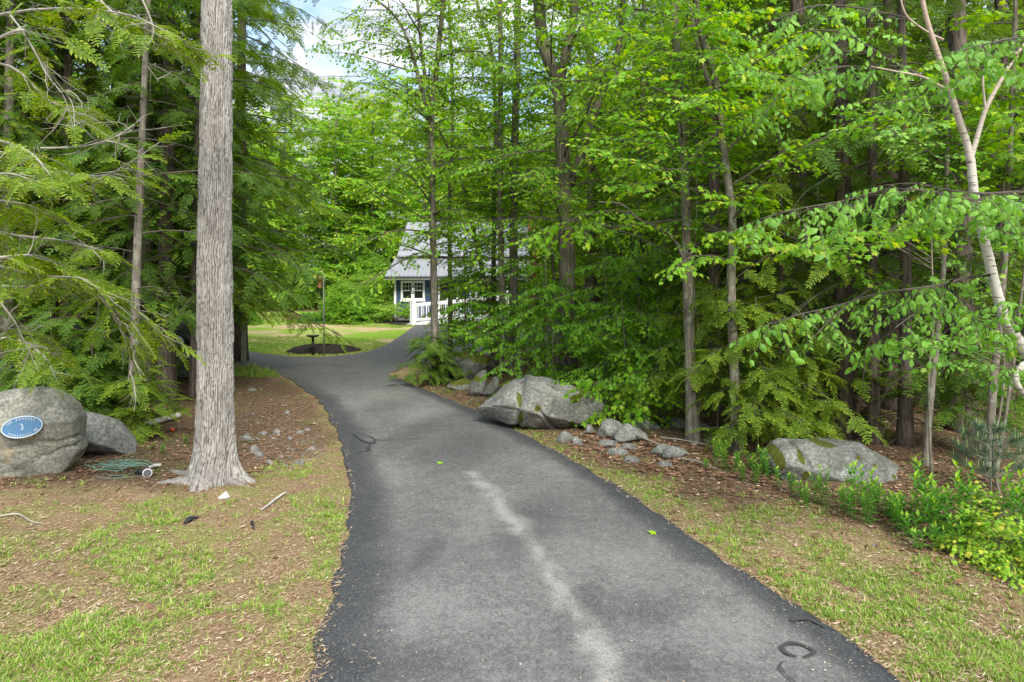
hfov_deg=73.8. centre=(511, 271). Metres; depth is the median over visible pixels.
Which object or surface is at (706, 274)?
hemlock tree
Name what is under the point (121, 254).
hemlock tree
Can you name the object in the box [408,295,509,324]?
railing
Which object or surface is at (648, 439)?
fallen branch
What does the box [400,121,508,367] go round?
maple tree
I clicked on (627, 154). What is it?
maple tree
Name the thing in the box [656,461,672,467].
rock
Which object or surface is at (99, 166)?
maple tree
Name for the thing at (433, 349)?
young hemlock
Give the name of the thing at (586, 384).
beech sapling
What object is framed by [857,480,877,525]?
leafy plant
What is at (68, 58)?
hemlock tree
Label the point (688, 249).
maple tree
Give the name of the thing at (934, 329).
beech sapling
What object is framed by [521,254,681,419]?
beech sapling
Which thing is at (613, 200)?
maple tree
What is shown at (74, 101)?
hemlock tree
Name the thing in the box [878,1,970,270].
hemlock tree
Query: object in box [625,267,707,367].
beech sapling
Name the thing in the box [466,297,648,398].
beech sapling
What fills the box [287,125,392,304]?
maple tree
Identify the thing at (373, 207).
maple tree
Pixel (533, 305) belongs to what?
maple sapling
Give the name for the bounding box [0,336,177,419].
young hemlock
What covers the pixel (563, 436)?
rock
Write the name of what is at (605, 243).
maple tree
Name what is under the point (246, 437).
rock
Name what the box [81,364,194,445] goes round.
young hemlock
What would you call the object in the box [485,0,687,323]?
maple tree
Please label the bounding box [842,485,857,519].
leafy plant
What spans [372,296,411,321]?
shrub
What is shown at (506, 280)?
maple sapling
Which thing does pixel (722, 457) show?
leafy plant
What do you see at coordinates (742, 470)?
leafy plant
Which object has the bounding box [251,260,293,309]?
beech sapling
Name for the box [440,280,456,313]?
door
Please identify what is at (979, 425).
pine seedling
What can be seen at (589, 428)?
rock
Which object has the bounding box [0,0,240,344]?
hemlock tree
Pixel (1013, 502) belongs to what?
leafy plant
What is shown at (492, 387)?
rock
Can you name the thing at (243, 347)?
post
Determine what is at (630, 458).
rock
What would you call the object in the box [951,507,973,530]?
leafy plant
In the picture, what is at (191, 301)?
hemlock tree
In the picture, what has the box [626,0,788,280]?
maple tree
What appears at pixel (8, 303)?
hemlock tree
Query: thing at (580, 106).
maple tree
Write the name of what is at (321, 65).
sky
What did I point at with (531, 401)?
boulder
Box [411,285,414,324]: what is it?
lamp post
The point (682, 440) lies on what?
fallen branch
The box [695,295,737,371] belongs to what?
beech sapling
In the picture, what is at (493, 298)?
maple tree
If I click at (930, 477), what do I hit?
leafy plant
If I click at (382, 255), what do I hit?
beech sapling
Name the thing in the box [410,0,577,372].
maple tree
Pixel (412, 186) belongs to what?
maple tree
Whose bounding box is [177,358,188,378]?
rock
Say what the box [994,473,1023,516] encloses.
leafy plant
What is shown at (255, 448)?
rock
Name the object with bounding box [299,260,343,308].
beech sapling
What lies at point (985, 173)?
sapling
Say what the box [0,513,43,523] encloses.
stick
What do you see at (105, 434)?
boulder
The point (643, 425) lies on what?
rock
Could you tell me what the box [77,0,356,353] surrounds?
hemlock tree
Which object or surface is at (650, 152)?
maple tree
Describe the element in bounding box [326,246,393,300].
beech sapling
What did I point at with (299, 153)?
maple tree
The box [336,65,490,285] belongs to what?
maple tree
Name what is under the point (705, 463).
leafy plant
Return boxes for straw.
[0,377,1023,681]
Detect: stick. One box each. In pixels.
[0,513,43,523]
[148,463,160,468]
[261,491,286,510]
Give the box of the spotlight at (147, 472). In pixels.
[135,468,151,477]
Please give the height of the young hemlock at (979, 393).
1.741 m
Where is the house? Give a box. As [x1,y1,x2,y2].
[384,213,536,320]
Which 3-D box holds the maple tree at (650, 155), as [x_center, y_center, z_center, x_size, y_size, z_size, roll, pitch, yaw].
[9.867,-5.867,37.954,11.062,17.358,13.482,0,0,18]
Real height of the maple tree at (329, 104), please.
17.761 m
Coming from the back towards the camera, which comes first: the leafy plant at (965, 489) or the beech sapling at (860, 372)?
the beech sapling at (860, 372)
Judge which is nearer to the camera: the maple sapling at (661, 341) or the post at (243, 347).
the maple sapling at (661, 341)
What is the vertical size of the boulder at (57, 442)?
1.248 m
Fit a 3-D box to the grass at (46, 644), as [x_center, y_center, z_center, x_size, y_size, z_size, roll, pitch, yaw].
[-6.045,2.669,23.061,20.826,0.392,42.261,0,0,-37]
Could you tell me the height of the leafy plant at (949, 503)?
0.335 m
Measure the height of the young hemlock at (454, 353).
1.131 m
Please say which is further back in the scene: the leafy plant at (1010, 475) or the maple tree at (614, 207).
the maple tree at (614, 207)
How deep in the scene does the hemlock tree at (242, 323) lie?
16.23 m
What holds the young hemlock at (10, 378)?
on the ground at (276, 387)
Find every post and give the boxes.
[241,320,246,367]
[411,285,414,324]
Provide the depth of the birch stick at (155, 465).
8.93 m
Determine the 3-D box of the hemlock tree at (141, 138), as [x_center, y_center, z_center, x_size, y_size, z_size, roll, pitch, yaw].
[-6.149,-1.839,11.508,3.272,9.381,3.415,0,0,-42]
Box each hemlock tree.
[0,0,104,328]
[0,0,111,303]
[0,0,154,402]
[0,0,193,384]
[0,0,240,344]
[0,0,240,408]
[0,0,328,400]
[0,21,102,318]
[0,21,104,334]
[1,1,253,379]
[3,0,290,404]
[13,0,235,372]
[15,14,110,317]
[20,0,275,435]
[28,0,290,399]
[39,1,287,341]
[43,0,338,400]
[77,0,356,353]
[106,0,367,360]
[574,0,763,347]
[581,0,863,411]
[611,0,911,388]
[631,2,832,328]
[643,0,920,364]
[647,0,976,406]
[684,67,886,444]
[726,0,881,270]
[736,0,1017,439]
[737,0,1023,444]
[755,0,882,358]
[759,0,1023,410]
[771,0,1023,454]
[810,0,1023,379]
[812,0,1023,435]
[823,0,941,309]
[851,0,1023,416]
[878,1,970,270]
[910,0,1023,318]
[916,27,981,294]
[926,0,1023,321]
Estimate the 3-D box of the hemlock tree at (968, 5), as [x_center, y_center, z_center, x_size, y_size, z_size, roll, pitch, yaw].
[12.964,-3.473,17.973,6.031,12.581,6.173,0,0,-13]
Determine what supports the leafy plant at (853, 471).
on the ground at (276, 387)
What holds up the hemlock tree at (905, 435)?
on the ground at (276, 387)
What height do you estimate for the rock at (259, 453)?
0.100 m
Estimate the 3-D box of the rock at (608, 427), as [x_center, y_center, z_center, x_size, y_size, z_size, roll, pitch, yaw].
[1.616,2.567,11.081,0.476,0.315,0.306,0,0,-12]
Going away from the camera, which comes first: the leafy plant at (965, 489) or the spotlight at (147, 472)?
the leafy plant at (965, 489)
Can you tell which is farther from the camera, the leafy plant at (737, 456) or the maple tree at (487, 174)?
the maple tree at (487, 174)
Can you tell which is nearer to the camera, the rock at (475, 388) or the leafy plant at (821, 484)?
the leafy plant at (821, 484)
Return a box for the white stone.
[217,491,230,499]
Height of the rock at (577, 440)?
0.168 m
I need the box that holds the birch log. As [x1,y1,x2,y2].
[145,412,180,425]
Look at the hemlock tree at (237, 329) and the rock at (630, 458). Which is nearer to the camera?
the rock at (630, 458)
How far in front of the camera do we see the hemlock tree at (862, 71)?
22.81 m
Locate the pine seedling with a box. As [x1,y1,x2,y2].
[946,418,1023,491]
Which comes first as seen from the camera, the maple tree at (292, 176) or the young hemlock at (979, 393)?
the young hemlock at (979, 393)
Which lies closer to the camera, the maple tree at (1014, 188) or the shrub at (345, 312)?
the maple tree at (1014, 188)
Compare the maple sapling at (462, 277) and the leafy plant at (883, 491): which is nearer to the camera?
the leafy plant at (883, 491)
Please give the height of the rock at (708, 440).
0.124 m
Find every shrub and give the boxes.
[233,305,264,325]
[310,285,378,324]
[324,265,393,316]
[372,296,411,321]
[922,477,1023,594]
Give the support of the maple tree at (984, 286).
on the ground at (276, 387)
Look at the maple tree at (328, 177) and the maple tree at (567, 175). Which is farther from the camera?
the maple tree at (328, 177)
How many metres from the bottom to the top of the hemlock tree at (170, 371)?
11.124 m
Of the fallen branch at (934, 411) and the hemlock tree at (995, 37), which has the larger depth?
the hemlock tree at (995, 37)
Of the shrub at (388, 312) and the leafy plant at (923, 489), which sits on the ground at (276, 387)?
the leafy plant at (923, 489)
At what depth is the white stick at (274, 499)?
7.96 m
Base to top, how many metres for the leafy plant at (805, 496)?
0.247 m
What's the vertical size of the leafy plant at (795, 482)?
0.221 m
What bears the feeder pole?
on the ground at (276, 387)
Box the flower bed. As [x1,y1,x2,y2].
[363,320,418,325]
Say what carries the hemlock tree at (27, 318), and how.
on the ground at (276, 387)
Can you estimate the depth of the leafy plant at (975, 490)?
6.88 m
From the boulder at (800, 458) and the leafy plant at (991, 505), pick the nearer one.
the leafy plant at (991, 505)
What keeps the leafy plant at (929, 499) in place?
on the ground at (276, 387)
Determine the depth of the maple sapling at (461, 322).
20.23 m
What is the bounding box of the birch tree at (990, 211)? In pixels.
[721,0,1023,396]
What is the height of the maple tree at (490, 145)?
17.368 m
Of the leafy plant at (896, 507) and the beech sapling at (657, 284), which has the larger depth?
the beech sapling at (657, 284)
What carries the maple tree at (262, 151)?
on the ground at (276, 387)
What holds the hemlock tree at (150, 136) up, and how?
on the ground at (276, 387)
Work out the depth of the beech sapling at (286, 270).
46.87 m
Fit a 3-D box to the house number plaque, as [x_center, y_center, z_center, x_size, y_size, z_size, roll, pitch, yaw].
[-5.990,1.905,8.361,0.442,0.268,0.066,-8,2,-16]
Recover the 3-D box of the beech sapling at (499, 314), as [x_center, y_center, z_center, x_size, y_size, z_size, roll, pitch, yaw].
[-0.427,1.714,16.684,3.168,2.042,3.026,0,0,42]
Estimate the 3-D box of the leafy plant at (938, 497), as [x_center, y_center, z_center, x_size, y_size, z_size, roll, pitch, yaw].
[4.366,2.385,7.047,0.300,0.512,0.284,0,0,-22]
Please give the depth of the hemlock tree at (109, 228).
16.28 m
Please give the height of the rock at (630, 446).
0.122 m
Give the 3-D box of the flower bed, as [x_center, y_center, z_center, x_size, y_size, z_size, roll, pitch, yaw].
[-7.125,2.640,35.600,4.350,0.080,4.000,0,0,0]
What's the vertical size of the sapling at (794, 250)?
3.512 m
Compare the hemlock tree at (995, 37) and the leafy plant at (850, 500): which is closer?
the leafy plant at (850, 500)
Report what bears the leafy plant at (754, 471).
on the ground at (276, 387)
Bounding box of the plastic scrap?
[183,516,198,523]
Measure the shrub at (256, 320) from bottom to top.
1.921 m
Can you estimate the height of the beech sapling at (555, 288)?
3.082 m
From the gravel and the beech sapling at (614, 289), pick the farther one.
the beech sapling at (614, 289)
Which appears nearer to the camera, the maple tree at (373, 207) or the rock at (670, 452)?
the rock at (670, 452)
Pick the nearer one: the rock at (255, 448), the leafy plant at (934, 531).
the leafy plant at (934, 531)
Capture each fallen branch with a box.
[622,420,688,453]
[659,437,710,445]
[680,458,716,468]
[933,410,981,448]
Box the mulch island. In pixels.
[286,343,361,353]
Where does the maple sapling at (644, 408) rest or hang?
on the ground at (276, 387)
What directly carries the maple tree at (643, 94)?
on the ground at (276, 387)
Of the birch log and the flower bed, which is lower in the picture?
the birch log
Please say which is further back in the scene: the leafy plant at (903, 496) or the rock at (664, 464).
the rock at (664, 464)
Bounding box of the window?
[400,281,425,300]
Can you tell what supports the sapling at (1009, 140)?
on the ground at (276, 387)
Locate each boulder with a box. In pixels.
[0,386,87,477]
[83,411,136,454]
[477,375,604,428]
[760,438,899,483]
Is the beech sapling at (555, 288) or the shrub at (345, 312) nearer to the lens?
the beech sapling at (555, 288)
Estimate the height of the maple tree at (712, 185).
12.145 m
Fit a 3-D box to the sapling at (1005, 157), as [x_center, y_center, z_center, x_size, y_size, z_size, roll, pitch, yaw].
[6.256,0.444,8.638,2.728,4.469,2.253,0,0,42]
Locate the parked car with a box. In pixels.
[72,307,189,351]
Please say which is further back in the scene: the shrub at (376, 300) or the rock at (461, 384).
the shrub at (376, 300)
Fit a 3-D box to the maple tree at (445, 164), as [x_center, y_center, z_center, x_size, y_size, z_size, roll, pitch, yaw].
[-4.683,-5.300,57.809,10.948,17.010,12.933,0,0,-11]
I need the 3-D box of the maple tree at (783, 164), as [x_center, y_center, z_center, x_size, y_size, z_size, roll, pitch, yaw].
[8.238,-3.156,20.252,5.312,12.127,6.001,0,0,-33]
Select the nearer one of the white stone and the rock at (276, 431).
the white stone
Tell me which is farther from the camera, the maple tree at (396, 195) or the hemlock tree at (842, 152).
the maple tree at (396, 195)
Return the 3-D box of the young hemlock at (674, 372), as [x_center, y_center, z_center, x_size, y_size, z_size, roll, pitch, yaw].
[3.292,1.402,11.193,3.643,2.749,3.994,0,0,0]
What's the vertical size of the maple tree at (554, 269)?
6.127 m
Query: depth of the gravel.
10.76 m
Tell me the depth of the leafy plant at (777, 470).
8.37 m
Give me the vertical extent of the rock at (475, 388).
0.570 m
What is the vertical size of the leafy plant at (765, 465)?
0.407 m
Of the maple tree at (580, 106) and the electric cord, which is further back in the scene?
the maple tree at (580, 106)
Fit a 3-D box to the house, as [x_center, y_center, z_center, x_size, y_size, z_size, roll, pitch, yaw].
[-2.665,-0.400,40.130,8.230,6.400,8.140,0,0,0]
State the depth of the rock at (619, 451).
9.99 m
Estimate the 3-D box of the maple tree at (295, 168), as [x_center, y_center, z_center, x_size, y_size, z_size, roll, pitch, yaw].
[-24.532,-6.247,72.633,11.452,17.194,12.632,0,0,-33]
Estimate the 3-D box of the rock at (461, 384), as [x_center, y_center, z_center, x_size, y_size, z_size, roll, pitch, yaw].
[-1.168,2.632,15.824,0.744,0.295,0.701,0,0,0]
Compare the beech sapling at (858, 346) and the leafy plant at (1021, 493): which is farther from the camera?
the beech sapling at (858, 346)
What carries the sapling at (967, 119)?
on the ground at (276, 387)
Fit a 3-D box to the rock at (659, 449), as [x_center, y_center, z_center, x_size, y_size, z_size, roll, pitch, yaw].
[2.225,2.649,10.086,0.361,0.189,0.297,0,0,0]
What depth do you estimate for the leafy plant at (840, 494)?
7.49 m
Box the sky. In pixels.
[16,0,1012,260]
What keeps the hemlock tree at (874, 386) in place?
on the ground at (276, 387)
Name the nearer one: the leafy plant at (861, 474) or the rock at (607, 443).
the leafy plant at (861, 474)
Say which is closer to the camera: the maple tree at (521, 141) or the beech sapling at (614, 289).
the beech sapling at (614, 289)
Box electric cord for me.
[85,459,156,478]
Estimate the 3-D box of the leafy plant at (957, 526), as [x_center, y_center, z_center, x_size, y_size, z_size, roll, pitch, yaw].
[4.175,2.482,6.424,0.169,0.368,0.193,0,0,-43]
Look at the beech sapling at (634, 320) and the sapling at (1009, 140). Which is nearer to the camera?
the sapling at (1009, 140)
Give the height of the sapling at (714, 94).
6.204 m
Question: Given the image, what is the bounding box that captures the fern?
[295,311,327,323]
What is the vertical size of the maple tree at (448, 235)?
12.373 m
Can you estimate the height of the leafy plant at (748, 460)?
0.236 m
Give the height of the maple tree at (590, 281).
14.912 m
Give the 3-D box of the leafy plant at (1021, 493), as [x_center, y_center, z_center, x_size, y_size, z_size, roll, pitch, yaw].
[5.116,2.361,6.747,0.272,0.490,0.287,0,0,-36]
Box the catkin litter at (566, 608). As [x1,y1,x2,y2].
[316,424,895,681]
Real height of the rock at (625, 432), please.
0.318 m
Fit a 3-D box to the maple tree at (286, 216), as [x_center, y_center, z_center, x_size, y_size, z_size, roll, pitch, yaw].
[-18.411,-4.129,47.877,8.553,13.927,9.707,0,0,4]
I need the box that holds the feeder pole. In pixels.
[317,270,324,355]
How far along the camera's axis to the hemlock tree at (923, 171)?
24.19 m
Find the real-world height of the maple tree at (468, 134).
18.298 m
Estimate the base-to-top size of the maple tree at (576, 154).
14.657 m
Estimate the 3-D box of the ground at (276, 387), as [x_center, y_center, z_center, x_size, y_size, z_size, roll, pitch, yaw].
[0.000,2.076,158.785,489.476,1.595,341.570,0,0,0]
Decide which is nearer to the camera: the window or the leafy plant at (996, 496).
the leafy plant at (996, 496)
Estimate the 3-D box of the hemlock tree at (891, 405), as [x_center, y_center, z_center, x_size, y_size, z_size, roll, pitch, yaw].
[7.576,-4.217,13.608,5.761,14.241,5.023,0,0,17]
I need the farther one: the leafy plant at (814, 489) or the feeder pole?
the feeder pole
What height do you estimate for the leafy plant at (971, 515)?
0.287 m
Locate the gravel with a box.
[239,403,325,466]
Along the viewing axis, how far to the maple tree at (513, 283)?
17.71 m
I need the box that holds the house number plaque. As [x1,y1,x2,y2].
[1,415,42,438]
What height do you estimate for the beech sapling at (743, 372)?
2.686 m
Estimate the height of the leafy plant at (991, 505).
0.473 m
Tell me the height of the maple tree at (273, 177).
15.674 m
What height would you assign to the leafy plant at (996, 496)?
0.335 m
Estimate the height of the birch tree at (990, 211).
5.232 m
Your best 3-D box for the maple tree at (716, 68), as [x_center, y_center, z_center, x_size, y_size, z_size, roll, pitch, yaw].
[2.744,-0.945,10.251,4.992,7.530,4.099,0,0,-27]
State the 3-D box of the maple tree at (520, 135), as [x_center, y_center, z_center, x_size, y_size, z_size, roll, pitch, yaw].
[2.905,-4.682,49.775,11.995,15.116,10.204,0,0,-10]
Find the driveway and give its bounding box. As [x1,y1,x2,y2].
[155,324,899,681]
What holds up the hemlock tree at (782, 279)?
on the ground at (276, 387)
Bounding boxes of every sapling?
[251,259,307,309]
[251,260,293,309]
[257,254,321,308]
[287,253,342,310]
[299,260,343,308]
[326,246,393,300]
[333,250,398,304]
[348,253,393,305]
[409,275,529,362]
[421,245,506,350]
[440,259,625,390]
[442,300,557,377]
[449,215,550,364]
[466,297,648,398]
[486,259,614,363]
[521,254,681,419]
[547,298,702,414]
[548,251,701,397]
[561,0,826,424]
[569,295,728,417]
[574,356,698,429]
[580,258,683,381]
[603,281,666,358]
[617,262,707,376]
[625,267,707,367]
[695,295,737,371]
[721,295,814,402]
[722,199,956,490]
[810,114,1021,494]
[822,283,947,399]
[830,62,1023,465]
[833,263,937,365]
[854,256,941,384]
[856,0,1023,474]
[904,145,1023,476]
[912,274,991,368]
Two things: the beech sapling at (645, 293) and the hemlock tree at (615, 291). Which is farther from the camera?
the hemlock tree at (615, 291)
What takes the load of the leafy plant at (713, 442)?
on the ground at (276, 387)
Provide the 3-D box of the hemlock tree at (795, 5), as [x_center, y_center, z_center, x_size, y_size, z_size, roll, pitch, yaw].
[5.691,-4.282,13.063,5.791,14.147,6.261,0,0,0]
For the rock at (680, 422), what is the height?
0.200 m
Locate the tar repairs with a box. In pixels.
[353,433,824,681]
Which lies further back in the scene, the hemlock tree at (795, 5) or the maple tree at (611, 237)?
the maple tree at (611, 237)
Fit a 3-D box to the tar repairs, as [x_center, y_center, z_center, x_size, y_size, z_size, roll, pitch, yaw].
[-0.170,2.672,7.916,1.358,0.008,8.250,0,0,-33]
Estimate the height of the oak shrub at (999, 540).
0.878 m
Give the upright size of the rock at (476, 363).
0.774 m
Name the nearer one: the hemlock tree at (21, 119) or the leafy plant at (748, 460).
the leafy plant at (748, 460)
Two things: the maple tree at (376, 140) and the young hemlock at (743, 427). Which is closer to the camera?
the young hemlock at (743, 427)
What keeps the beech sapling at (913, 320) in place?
on the ground at (276, 387)
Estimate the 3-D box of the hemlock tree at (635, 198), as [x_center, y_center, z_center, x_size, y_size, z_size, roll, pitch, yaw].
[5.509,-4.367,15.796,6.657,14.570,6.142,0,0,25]
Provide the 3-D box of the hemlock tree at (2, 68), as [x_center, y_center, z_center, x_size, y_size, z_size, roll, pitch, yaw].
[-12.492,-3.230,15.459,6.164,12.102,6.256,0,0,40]
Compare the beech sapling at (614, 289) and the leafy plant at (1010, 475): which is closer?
the leafy plant at (1010, 475)
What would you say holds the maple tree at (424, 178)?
on the ground at (276, 387)
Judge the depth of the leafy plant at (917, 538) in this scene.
6.49 m
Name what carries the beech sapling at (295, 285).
on the ground at (276, 387)
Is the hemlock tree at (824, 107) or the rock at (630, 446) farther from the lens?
the hemlock tree at (824, 107)
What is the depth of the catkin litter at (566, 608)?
4.97 m
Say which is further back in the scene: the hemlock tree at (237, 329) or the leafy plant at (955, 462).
the hemlock tree at (237, 329)
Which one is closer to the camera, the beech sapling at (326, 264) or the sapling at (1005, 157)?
the sapling at (1005, 157)
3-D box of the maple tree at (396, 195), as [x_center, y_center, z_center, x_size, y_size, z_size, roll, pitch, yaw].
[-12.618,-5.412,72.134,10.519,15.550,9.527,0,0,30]
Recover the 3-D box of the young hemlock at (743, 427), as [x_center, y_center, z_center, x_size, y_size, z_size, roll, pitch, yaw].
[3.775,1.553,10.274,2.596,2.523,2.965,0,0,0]
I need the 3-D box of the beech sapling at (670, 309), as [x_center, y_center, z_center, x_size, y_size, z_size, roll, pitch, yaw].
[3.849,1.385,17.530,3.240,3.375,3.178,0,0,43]
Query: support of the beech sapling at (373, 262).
on the ground at (276, 387)
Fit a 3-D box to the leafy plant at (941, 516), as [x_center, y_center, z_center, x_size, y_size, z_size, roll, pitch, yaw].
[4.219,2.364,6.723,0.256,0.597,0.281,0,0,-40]
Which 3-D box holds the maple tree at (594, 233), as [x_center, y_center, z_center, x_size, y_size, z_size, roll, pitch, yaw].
[2.642,-1.249,21.213,4.669,7.902,5.131,0,0,-14]
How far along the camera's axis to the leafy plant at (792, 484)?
8.13 m
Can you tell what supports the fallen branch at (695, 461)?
on the ground at (276, 387)
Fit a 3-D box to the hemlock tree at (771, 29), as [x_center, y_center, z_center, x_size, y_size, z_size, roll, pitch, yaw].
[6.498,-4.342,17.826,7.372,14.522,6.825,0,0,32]
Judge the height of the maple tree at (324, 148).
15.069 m
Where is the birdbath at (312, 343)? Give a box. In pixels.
[306,335,318,355]
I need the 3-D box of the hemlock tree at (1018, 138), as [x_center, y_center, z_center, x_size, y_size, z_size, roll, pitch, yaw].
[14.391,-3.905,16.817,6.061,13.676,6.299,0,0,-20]
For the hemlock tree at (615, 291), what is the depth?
22.75 m
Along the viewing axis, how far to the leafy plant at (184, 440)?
10.47 m
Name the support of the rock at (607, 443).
on the ground at (276, 387)
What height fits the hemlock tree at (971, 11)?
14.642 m
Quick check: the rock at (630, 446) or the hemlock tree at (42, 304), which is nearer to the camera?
the rock at (630, 446)
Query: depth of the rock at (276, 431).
11.39 m
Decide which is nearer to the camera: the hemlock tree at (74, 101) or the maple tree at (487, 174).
the hemlock tree at (74, 101)
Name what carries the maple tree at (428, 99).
on the ground at (276, 387)
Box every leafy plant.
[182,434,189,443]
[702,457,710,467]
[710,438,719,460]
[717,440,729,469]
[731,451,743,471]
[739,461,746,480]
[745,450,758,468]
[750,456,760,483]
[755,444,767,470]
[759,447,771,476]
[771,465,781,487]
[784,471,797,492]
[792,479,807,498]
[800,485,810,507]
[808,471,820,504]
[814,465,832,506]
[833,485,859,510]
[841,460,861,505]
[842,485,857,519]
[854,463,879,514]
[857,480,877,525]
[869,476,884,511]
[878,488,898,517]
[884,495,902,523]
[888,489,904,530]
[890,490,917,521]
[897,509,924,536]
[904,470,932,527]
[906,527,931,550]
[908,452,940,518]
[918,489,938,538]
[924,481,952,524]
[925,479,954,534]
[926,489,958,520]
[928,522,945,551]
[943,513,966,548]
[945,471,977,531]
[949,459,978,518]
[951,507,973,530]
[960,506,983,528]
[968,483,992,521]
[981,493,1009,518]
[984,491,1002,518]
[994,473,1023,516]
[998,461,1023,521]
[1003,481,1023,522]
[1012,484,1023,513]
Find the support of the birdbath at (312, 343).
on the ground at (276, 387)
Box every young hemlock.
[0,305,160,424]
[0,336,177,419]
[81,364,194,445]
[384,330,461,386]
[416,351,475,382]
[601,273,849,428]
[679,291,847,455]
[726,324,900,448]
[866,339,1023,450]
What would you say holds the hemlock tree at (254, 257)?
on the ground at (276, 387)
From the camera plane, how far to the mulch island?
22.49 m
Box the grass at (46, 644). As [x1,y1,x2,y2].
[0,314,1023,681]
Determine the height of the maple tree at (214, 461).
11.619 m
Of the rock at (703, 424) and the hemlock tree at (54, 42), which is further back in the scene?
the hemlock tree at (54, 42)
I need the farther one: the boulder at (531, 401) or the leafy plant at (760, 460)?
the boulder at (531, 401)
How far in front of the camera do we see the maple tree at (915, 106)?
17.95 m
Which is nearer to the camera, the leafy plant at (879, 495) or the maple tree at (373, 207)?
the leafy plant at (879, 495)
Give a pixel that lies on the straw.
(296, 591)
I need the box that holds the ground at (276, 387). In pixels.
[0,279,1023,681]
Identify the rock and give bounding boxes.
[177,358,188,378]
[241,434,251,439]
[249,445,259,451]
[254,451,263,457]
[273,429,280,433]
[444,350,495,378]
[446,379,471,389]
[467,370,486,395]
[482,377,499,396]
[556,430,572,443]
[572,436,582,445]
[585,424,596,432]
[597,418,622,437]
[597,439,617,446]
[607,447,628,455]
[614,423,648,442]
[621,443,636,449]
[624,455,639,463]
[630,419,660,429]
[650,443,670,455]
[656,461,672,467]
[662,446,687,458]
[666,417,685,427]
[700,422,710,430]
[702,436,721,443]
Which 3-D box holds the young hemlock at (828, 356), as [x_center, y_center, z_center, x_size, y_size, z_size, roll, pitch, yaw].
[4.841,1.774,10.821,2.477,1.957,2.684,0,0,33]
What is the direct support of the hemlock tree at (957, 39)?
on the ground at (276, 387)
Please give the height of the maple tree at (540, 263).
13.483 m
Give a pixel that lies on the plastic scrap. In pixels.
(187, 520)
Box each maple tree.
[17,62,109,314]
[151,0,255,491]
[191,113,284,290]
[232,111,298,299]
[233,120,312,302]
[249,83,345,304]
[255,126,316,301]
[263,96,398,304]
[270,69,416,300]
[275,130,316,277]
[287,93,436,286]
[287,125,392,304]
[305,0,535,379]
[307,89,422,297]
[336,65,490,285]
[362,143,418,256]
[386,0,508,356]
[386,119,476,230]
[386,132,457,222]
[398,106,506,232]
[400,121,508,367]
[401,82,531,230]
[404,0,586,371]
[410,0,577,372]
[423,0,555,365]
[428,0,704,385]
[438,106,554,216]
[454,115,545,299]
[472,0,700,359]
[478,147,612,368]
[482,129,549,296]
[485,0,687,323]
[490,109,551,294]
[496,63,644,309]
[503,107,579,300]
[509,0,845,444]
[518,72,648,316]
[521,98,669,347]
[522,29,639,276]
[529,0,730,372]
[533,0,705,347]
[549,88,659,293]
[557,0,909,454]
[573,1,704,332]
[574,8,699,341]
[575,59,651,310]
[582,62,665,295]
[596,48,682,309]
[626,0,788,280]
[694,3,882,350]
[805,0,1017,281]
[909,0,1023,365]
[913,0,1023,360]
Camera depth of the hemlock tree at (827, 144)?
21.18 m
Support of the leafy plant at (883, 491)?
on the ground at (276, 387)
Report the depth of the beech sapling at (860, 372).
14.40 m
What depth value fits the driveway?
6.04 m
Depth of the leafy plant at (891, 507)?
7.12 m
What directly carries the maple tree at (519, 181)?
on the ground at (276, 387)
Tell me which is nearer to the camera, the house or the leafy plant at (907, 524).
the leafy plant at (907, 524)

